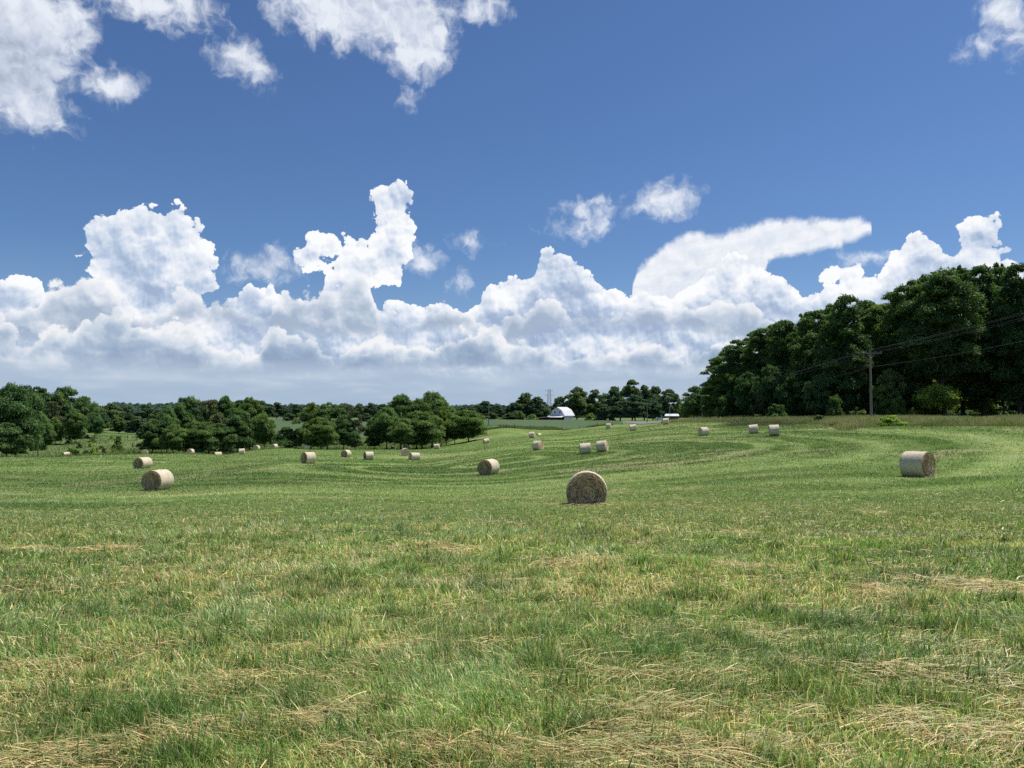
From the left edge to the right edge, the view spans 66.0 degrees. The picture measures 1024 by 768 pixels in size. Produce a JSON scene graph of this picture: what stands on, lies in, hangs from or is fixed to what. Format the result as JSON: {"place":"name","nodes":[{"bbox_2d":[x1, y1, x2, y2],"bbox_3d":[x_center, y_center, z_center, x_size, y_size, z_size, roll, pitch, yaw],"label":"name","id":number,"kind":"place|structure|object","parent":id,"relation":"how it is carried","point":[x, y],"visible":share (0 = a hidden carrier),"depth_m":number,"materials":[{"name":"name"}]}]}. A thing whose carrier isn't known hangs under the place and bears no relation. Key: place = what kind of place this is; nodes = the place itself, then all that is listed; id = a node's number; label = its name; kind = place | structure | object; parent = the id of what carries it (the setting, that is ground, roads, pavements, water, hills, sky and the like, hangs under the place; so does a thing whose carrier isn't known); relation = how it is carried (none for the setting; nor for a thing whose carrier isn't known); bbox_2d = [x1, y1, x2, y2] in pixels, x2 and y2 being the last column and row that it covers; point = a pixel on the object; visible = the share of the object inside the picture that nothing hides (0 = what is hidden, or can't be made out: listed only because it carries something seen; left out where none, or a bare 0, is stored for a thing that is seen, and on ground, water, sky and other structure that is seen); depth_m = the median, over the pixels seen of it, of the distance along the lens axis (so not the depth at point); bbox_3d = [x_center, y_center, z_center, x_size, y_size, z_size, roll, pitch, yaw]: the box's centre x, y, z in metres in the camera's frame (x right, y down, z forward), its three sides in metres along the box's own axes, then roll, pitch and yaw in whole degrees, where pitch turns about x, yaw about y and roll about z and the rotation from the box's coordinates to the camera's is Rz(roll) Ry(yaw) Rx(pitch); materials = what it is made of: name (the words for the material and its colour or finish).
{"place":"outdoors","nodes":[
{"label":"outdoors","id":0,"kind":"place"},
{"bbox_2d":[0,414,1023,767],"bbox_3d":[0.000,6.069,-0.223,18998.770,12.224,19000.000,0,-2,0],"label":"ground","id":1,"kind":"structure","parent":0,"point":[494,436],"depth_m":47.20,"materials":[{"name":"green plant"}]},
{"bbox_2d":[0,422,33,455],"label":"tree","id":2,"kind":"object","parent":1,"relation":"on","point":[10,440],"visible":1,"depth_m":165.38,"materials":[{"name":"green plant"}]},
{"bbox_2d":[0,382,46,455],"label":"tree","id":3,"kind":"object","parent":1,"relation":"on","point":[18,411],"visible":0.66,"depth_m":170.29,"materials":[{"name":"green plant"}]},
{"bbox_2d":[28,410,57,455],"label":"tree","id":4,"kind":"object","parent":1,"relation":"on","point":[48,437],"visible":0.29,"depth_m":181.69,"materials":[{"name":"green plant"}]},
{"bbox_2d":[25,386,60,429],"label":"tree","id":5,"kind":"object","parent":1,"relation":"on","point":[43,394],"visible":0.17,"depth_m":298.48,"materials":[{"name":"green plant"}]},
{"bbox_2d":[39,401,66,430],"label":"tree","id":6,"kind":"object","parent":1,"relation":"on","point":[56,412],"visible":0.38,"depth_m":279.82,"materials":[{"name":"green plant"}]},
{"bbox_2d":[50,417,64,443],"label":"tree","id":7,"kind":"object","parent":1,"relation":"on","point":[55,422],"visible":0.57,"depth_m":260.87,"materials":[{"name":"green plant"}]},
{"bbox_2d":[45,386,81,436],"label":"tree","id":8,"kind":"object","parent":1,"relation":"on","point":[61,395],"visible":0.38,"depth_m":302.57,"materials":[{"name":"green plant"}]},
{"bbox_2d":[60,409,89,442],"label":"tree","id":9,"kind":"object","parent":1,"relation":"on","point":[76,430],"visible":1,"depth_m":260.00,"materials":[{"name":"green plant"}]},
{"bbox_2d":[64,395,100,429],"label":"tree","id":10,"kind":"object","parent":1,"relation":"on","point":[84,406],"visible":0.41,"depth_m":298.33,"materials":[{"name":"green plant"}]},
{"bbox_2d":[86,412,105,436],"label":"tree","id":11,"kind":"object","parent":1,"relation":"on","point":[96,423],"visible":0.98,"depth_m":288.18,"materials":[{"name":"green plant"}]},
{"bbox_2d":[99,402,125,430],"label":"tree","id":12,"kind":"object","parent":1,"relation":"on","point":[113,413],"visible":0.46,"depth_m":428.90,"materials":[{"name":"green plant"}]},
{"bbox_2d":[106,417,126,431],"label":"tree","id":13,"kind":"object","parent":1,"relation":"on","point":[117,423],"visible":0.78,"depth_m":392.80,"materials":[{"name":"green plant"}]},
{"bbox_2d":[122,416,146,432],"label":"tree","id":14,"kind":"object","parent":1,"relation":"on","point":[137,421],"visible":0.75,"depth_m":386.42,"materials":[{"name":"green plant"}]},
{"bbox_2d":[133,457,152,468],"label":"hay bale","id":15,"kind":"object","parent":1,"relation":"on","point":[142,462],"visible":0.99,"depth_m":84.99,"materials":[{"name":"plant"}]},
{"bbox_2d":[132,404,154,424],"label":"tree","id":16,"kind":"object","parent":1,"relation":"on","point":[145,410],"visible":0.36,"depth_m":427.40,"materials":[{"name":"green plant"}]},
{"bbox_2d":[135,419,164,452],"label":"tree","id":17,"kind":"object","parent":1,"relation":"on","point":[146,435],"visible":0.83,"depth_m":203.80,"materials":[{"name":"green plant"}]},
{"bbox_2d":[141,469,173,490],"bbox_3d":[-21.276,5.692,47.301,1.339,1.364,1.419,-2,-3,11],"label":"hay bale","id":18,"kind":"object","parent":1,"relation":"on","point":[159,479],"visible":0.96,"depth_m":46.72,"materials":[{"name":"plant"}]},
{"bbox_2d":[150,407,181,452],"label":"tree","id":19,"kind":"object","parent":1,"relation":"on","point":[165,417],"visible":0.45,"depth_m":207.86,"materials":[{"name":"green plant"}]},
{"bbox_2d":[152,424,190,453],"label":"tree","id":20,"kind":"object","parent":1,"relation":"on","point":[176,433],"visible":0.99,"depth_m":198.26,"materials":[{"name":"green plant"}]},
{"bbox_2d":[171,396,213,452],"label":"tree","id":21,"kind":"object","parent":1,"relation":"on","point":[184,412],"visible":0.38,"depth_m":216.75,"materials":[{"name":"green plant"}]},
{"bbox_2d":[171,420,221,452],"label":"tree","id":22,"kind":"object","parent":1,"relation":"on","point":[198,435],"visible":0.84,"depth_m":201.44,"materials":[{"name":"green plant"}]},
{"bbox_2d":[198,400,225,452],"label":"tree","id":23,"kind":"object","parent":1,"relation":"on","point":[217,415],"visible":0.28,"depth_m":220.27,"materials":[{"name":"green plant"}]},
{"bbox_2d":[205,423,238,451],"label":"tree","id":24,"kind":"object","parent":1,"relation":"on","point":[219,432],"visible":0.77,"depth_m":204.44,"materials":[{"name":"green plant"}]},
{"bbox_2d":[210,395,243,452],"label":"tree","id":25,"kind":"object","parent":1,"relation":"on","point":[225,404],"visible":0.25,"depth_m":226.54,"materials":[{"name":"green plant"}]},
{"bbox_2d":[221,409,258,452],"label":"tree","id":26,"kind":"object","parent":1,"relation":"on","point":[235,422],"visible":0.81,"depth_m":210.12,"materials":[{"name":"green plant"}]},
{"bbox_2d":[236,396,266,448],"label":"tree","id":27,"kind":"object","parent":1,"relation":"on","point":[250,404],"visible":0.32,"depth_m":230.51,"materials":[{"name":"green plant"}]},
{"bbox_2d":[252,414,275,445],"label":"tree","id":28,"kind":"object","parent":1,"relation":"on","point":[265,435],"visible":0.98,"depth_m":214.32,"materials":[{"name":"green plant"}]},
{"bbox_2d":[271,426,301,447],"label":"tree","id":29,"kind":"object","parent":1,"relation":"on","point":[287,439],"visible":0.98,"depth_m":210.77,"materials":[{"name":"green plant"}]},
{"bbox_2d":[292,402,318,448],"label":"tree","id":30,"kind":"object","parent":1,"relation":"on","point":[311,407],"visible":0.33,"depth_m":212.58,"materials":[{"name":"green plant"}]},
{"bbox_2d":[0,423,613,457],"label":"weeds","id":31,"kind":"object","parent":1,"relation":"on","point":[134,450],"visible":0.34,"depth_m":240.79,"materials":[{"name":"green plant"}]},
{"bbox_2d":[300,452,315,463],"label":"hay bale","id":32,"kind":"object","parent":1,"relation":"on","point":[308,457],"visible":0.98,"depth_m":82.32,"materials":[{"name":"plant"}]},
{"bbox_2d":[299,417,340,449],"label":"tree","id":33,"kind":"object","parent":1,"relation":"on","point":[323,434],"visible":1,"depth_m":197.95,"materials":[{"name":"green plant"}]},
{"bbox_2d":[307,402,346,449],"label":"tree","id":34,"kind":"object","parent":1,"relation":"on","point":[331,411],"visible":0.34,"depth_m":210.88,"materials":[{"name":"green plant"}]},
{"bbox_2d":[333,414,359,448],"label":"tree","id":35,"kind":"object","parent":1,"relation":"on","point":[341,423],"visible":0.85,"depth_m":205.42,"materials":[{"name":"green plant"}]},
{"bbox_2d":[347,410,366,449],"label":"tree","id":36,"kind":"object","parent":1,"relation":"on","point":[361,428],"visible":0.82,"depth_m":207.26,"materials":[{"name":"green plant"}]},
{"bbox_2d":[363,420,382,449],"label":"tree","id":37,"kind":"object","parent":1,"relation":"on","point":[371,442],"visible":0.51,"depth_m":212.20,"materials":[{"name":"green plant"}]},
{"bbox_2d":[366,406,399,449],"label":"tree","id":38,"kind":"object","parent":1,"relation":"on","point":[384,419],"visible":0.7,"depth_m":210.55,"materials":[{"name":"green plant"}]},
{"bbox_2d":[386,393,414,448],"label":"tree","id":39,"kind":"object","parent":1,"relation":"on","point":[397,403],"visible":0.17,"depth_m":233.48,"materials":[{"name":"green plant"}]},
{"bbox_2d":[387,417,419,447],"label":"tree","id":40,"kind":"object","parent":1,"relation":"on","point":[401,433],"visible":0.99,"depth_m":207.16,"materials":[{"name":"green plant"}]},
{"bbox_2d":[399,398,431,449],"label":"tree","id":41,"kind":"object","parent":1,"relation":"on","point":[418,404],"visible":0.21,"depth_m":229.88,"materials":[{"name":"green plant"}]},
{"bbox_2d":[404,410,445,448],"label":"tree","id":42,"kind":"object","parent":1,"relation":"on","point":[428,429],"visible":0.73,"depth_m":210.86,"materials":[{"name":"green plant"}]},
{"bbox_2d":[421,390,462,447],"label":"tree","id":43,"kind":"object","parent":1,"relation":"on","point":[434,401],"visible":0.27,"depth_m":237.62,"materials":[{"name":"green plant"}]},
{"bbox_2d":[435,406,450,445],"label":"tree","id":44,"kind":"object","parent":1,"relation":"on","point":[441,413],"visible":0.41,"depth_m":221.23,"materials":[{"name":"green plant"}]},
{"bbox_2d":[267,419,622,436],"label":"soybean crop","id":45,"kind":"object","parent":1,"relation":"on","point":[566,424],"visible":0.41,"depth_m":383.86,"materials":[{"name":"green plant"}]},
{"bbox_2d":[444,409,489,441],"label":"tree","id":46,"kind":"object","parent":1,"relation":"on","point":[469,424],"visible":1,"depth_m":217.44,"materials":[{"name":"green plant"}]},
{"bbox_2d":[474,401,494,415],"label":"tree","id":47,"kind":"object","parent":1,"relation":"on","point":[482,407],"visible":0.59,"depth_m":547.12,"materials":[{"name":"green plant"}]},
{"bbox_2d":[477,459,499,474],"bbox_3d":[-1.860,6.454,61.843,1.329,1.366,1.452,-6,-4,26],"label":"hay bale","id":48,"kind":"object","parent":1,"relation":"on","point":[488,466],"visible":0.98,"depth_m":61.30,"materials":[{"name":"plant"}]},
{"bbox_2d":[0,482,1023,767],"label":"cut hay","id":49,"kind":"object","parent":1,"relation":"on","point":[678,750],"visible":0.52,"depth_m":4.61,"materials":[{"name":"plant"}]},
{"bbox_2d":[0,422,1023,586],"bbox_3d":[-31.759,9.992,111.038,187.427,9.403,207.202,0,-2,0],"label":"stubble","id":50,"kind":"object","parent":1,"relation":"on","point":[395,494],"visible":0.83,"depth_m":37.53,"materials":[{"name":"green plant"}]},
{"bbox_2d":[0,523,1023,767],"bbox_3d":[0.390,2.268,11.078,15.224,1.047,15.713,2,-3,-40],"label":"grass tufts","id":51,"kind":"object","parent":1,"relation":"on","point":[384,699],"visible":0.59,"depth_m":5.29,"materials":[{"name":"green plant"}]},
{"bbox_2d":[0,542,1023,767],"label":"clover","id":52,"kind":"object","parent":1,"relation":"on","point":[632,728],"visible":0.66,"depth_m":5.00,"materials":[{"name":"green plant"}]},
{"bbox_2d":[503,402,526,417],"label":"tree","id":53,"kind":"object","parent":1,"relation":"on","point":[512,406],"visible":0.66,"depth_m":526.66,"materials":[{"name":"green plant"}]},
{"bbox_2d":[514,392,536,418],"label":"tree","id":54,"kind":"object","parent":1,"relation":"on","point":[525,397],"visible":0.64,"depth_m":531.65,"materials":[{"name":"green plant"}]},
{"bbox_2d":[525,397,550,417],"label":"tree","id":55,"kind":"object","parent":1,"relation":"on","point":[539,410],"visible":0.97,"depth_m":527.24,"materials":[{"name":"green plant"}]},
{"bbox_2d":[96,402,1007,417],"bbox_3d":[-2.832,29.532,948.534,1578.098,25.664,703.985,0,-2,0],"label":"distant woods","id":56,"kind":"object","parent":1,"relation":"on","point":[157,406],"visible":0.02,"depth_m":838.33,"materials":[{"name":"green plant"}]},
{"bbox_2d":[547,407,574,419],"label":"barn","id":57,"kind":"structure","parent":1,"relation":"on","point":[562,413],"depth_m":520.11,"materials":[{"name":"white metal"}]},
{"bbox_2d":[564,386,588,418],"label":"tree","id":58,"kind":"object","parent":1,"relation":"on","point":[577,405],"visible":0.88,"depth_m":549.29,"materials":[{"name":"green plant"}]},
{"bbox_2d":[566,471,606,504],"bbox_3d":[2.404,3.375,25.445,1.329,1.366,1.429,-3,-5,5],"label":"hay bale","id":59,"kind":"object","parent":1,"relation":"on","point":[585,487],"visible":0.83,"depth_m":24.79,"materials":[{"name":"plant"}]},
{"bbox_2d":[587,389,606,417],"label":"tree","id":60,"kind":"object","parent":1,"relation":"on","point":[594,406],"visible":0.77,"depth_m":552.01,"materials":[{"name":"green plant"}]},
{"bbox_2d":[595,404,610,420],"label":"tree","id":61,"kind":"object","parent":1,"relation":"on","point":[602,415],"visible":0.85,"depth_m":477.44,"materials":[{"name":"green plant"}]},
{"bbox_2d":[601,386,624,418],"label":"tree","id":62,"kind":"object","parent":1,"relation":"on","point":[612,397],"visible":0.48,"depth_m":496.31,"materials":[{"name":"green plant"}]},
{"bbox_2d":[607,401,626,420],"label":"tree","id":63,"kind":"object","parent":1,"relation":"on","point":[619,404],"visible":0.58,"depth_m":447.27,"materials":[{"name":"green plant"}]},
{"bbox_2d":[620,379,642,420],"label":"tree","id":64,"kind":"object","parent":1,"relation":"on","point":[628,390],"visible":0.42,"depth_m":477.81,"materials":[{"name":"green plant"}]},
{"bbox_2d":[618,395,650,420],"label":"tree","id":65,"kind":"object","parent":1,"relation":"on","point":[632,411],"visible":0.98,"depth_m":437.46,"materials":[{"name":"green plant"}]},
{"bbox_2d":[637,385,657,419],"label":"tree","id":66,"kind":"object","parent":1,"relation":"on","point":[646,394],"visible":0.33,"depth_m":478.29,"materials":[{"name":"green plant"}]},
{"bbox_2d":[643,400,664,419],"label":"tree","id":67,"kind":"object","parent":1,"relation":"on","point":[653,412],"visible":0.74,"depth_m":441.38,"materials":[{"name":"green plant"}]},
{"bbox_2d":[658,389,680,416],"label":"tree","id":68,"kind":"object","parent":1,"relation":"on","point":[668,408],"visible":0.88,"depth_m":486.86,"materials":[{"name":"green plant"}]},
{"bbox_2d":[680,385,707,417],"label":"tree","id":69,"kind":"object","parent":1,"relation":"on","point":[692,405],"visible":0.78,"depth_m":336.74,"materials":[{"name":"green plant"}]},
{"bbox_2d":[699,356,729,417],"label":"tree","id":70,"kind":"object","parent":1,"relation":"on","point":[708,404],"visible":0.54,"depth_m":203.66,"materials":[{"name":"green plant"}]},
{"bbox_2d":[713,393,738,416],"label":"bush","id":71,"kind":"object","parent":1,"relation":"on","point":[726,408],"visible":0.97,"depth_m":184.98,"materials":[{"name":"green plant"}]},
{"bbox_2d":[709,339,755,406],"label":"tree","id":72,"kind":"object","parent":1,"relation":"on","point":[727,387],"visible":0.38,"depth_m":194.80,"materials":[{"name":"green plant"}]},
{"bbox_2d":[733,371,762,415],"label":"tree","id":73,"kind":"object","parent":1,"relation":"on","point":[745,400],"visible":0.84,"depth_m":177.02,"materials":[{"name":"green plant"}]},
{"bbox_2d":[727,327,792,415],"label":"tree","id":74,"kind":"object","parent":1,"relation":"on","point":[755,364],"visible":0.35,"depth_m":187.53,"materials":[{"name":"green plant"}]},
{"bbox_2d":[751,364,784,413],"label":"tree","id":75,"kind":"object","parent":1,"relation":"on","point":[764,392],"visible":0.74,"depth_m":172.88,"materials":[{"name":"green plant"}]},
{"bbox_2d":[766,404,787,417],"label":"bush","id":76,"kind":"object","parent":1,"relation":"on","point":[776,410],"visible":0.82,"depth_m":161.97,"materials":[{"name":"green plant"}]},
{"bbox_2d":[759,319,812,415],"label":"tree","id":77,"kind":"object","parent":1,"relation":"on","point":[784,328],"visible":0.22,"depth_m":181.09,"materials":[{"name":"green plant"}]},
{"bbox_2d":[773,369,809,415],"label":"tree","id":78,"kind":"object","parent":1,"relation":"on","point":[794,405],"visible":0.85,"depth_m":167.03,"materials":[{"name":"green plant"}]},
{"bbox_2d":[781,310,837,415],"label":"tree","id":79,"kind":"object","parent":1,"relation":"on","point":[804,327],"visible":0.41,"depth_m":171.45,"materials":[{"name":"green plant"}]},
{"bbox_2d":[801,374,839,414],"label":"tree","id":80,"kind":"object","parent":1,"relation":"on","point":[815,396],"visible":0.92,"depth_m":158.98,"materials":[{"name":"green plant"}]},
{"bbox_2d":[825,394,843,416],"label":"bush","id":81,"kind":"object","parent":1,"relation":"on","point":[834,408],"visible":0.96,"depth_m":151.18,"materials":[{"name":"green plant"}]},
{"bbox_2d":[660,413,1023,430],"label":"verge grass","id":82,"kind":"structure","parent":1,"relation":"on","point":[848,423],"depth_m":101.30,"materials":[{"name":"green plant"}]},
{"bbox_2d":[811,294,883,415],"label":"tree","id":83,"kind":"object","parent":1,"relation":"on","point":[849,340],"visible":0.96,"depth_m":158.23,"materials":[{"name":"green plant"}]},
{"bbox_2d":[850,299,881,414],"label":"tree","id":84,"kind":"object","parent":1,"relation":"on","point":[864,305],"visible":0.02,"depth_m":195.14,"materials":[{"name":"green plant"}]},
{"bbox_2d":[860,349,881,415],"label":"utility pole","id":85,"kind":"object","parent":1,"relation":"on","point":[870,378],"visible":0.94,"depth_m":117.98,"materials":[{"name":"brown wood"}]},
{"bbox_2d":[857,303,913,415],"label":"tree","id":86,"kind":"object","parent":1,"relation":"on","point":[869,320],"visible":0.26,"depth_m":165.27,"materials":[{"name":"green plant"}]},
{"bbox_2d":[872,368,906,413],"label":"tree","id":87,"kind":"object","parent":1,"relation":"on","point":[887,380],"visible":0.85,"depth_m":151.21,"materials":[{"name":"green plant"}]},
{"bbox_2d":[877,415,908,425],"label":"bush","id":88,"kind":"object","parent":1,"relation":"on","point":[886,421],"visible":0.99,"depth_m":96.27,"materials":[{"name":"green plant"}]},
{"bbox_2d":[885,395,913,415],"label":"bush","id":89,"kind":"object","parent":1,"relation":"on","point":[899,404],"visible":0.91,"depth_m":148.22,"materials":[{"name":"green plant"}]},
{"bbox_2d":[871,278,937,411],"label":"tree","id":90,"kind":"object","parent":1,"relation":"on","point":[888,354],"visible":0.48,"depth_m":159.43,"materials":[{"name":"green plant"}]},
{"bbox_2d":[899,451,935,477],"bbox_3d":[19.377,3.829,37.611,1.505,1.240,1.200,3,-5,-37],"label":"hay bale","id":91,"kind":"object","parent":1,"relation":"on","point":[916,464],"visible":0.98,"depth_m":37.21,"materials":[{"name":"plant"}]},
{"bbox_2d":[912,380,949,414],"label":"tree","id":92,"kind":"object","parent":1,"relation":"on","point":[927,411],"visible":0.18,"depth_m":168.90,"materials":[{"name":"green plant"}]},
{"bbox_2d":[907,383,961,412],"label":"bush","id":93,"kind":"object","parent":1,"relation":"on","point":[947,397],"visible":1,"depth_m":146.53,"materials":[{"name":"green plant"}]},
{"bbox_2d":[891,266,992,415],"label":"tree","id":94,"kind":"object","parent":1,"relation":"on","point":[949,291],"visible":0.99,"depth_m":149.86,"materials":[{"name":"green plant"}]},
{"bbox_2d":[952,265,970,415],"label":"tree","id":95,"kind":"object","parent":1,"relation":"on","point":[964,276],"visible":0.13,"depth_m":159.68,"materials":[{"name":"green plant"}]},
{"bbox_2d":[945,266,996,416],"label":"tree","id":96,"kind":"object","parent":1,"relation":"on","point":[964,270],"visible":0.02,"depth_m":188.98,"materials":[{"name":"green plant"}]},
{"bbox_2d":[962,396,1000,414],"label":"bush","id":97,"kind":"object","parent":1,"relation":"on","point":[991,406],"visible":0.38,"depth_m":166.06,"materials":[{"name":"green plant"}]},
{"bbox_2d":[950,263,1023,416],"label":"tree","id":98,"kind":"object","parent":1,"relation":"on","point":[984,388],"visible":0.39,"depth_m":156.80,"materials":[{"name":"green plant"}]},
{"bbox_2d":[990,262,1006,414],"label":"tree","id":99,"kind":"object","parent":1,"relation":"on","point":[1001,270],"visible":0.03,"depth_m":158.56,"materials":[{"name":"green plant"}]},
{"bbox_2d":[976,263,1023,415],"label":"tree","id":100,"kind":"object","parent":1,"relation":"on","point":[1010,293],"visible":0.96,"depth_m":149.33,"materials":[{"name":"green plant"}]},
{"bbox_2d":[0,0,1023,406],"label":"sky","id":101,"kind":"structure","parent":0,"point":[353,202],"materials":[{"name":"blue"}]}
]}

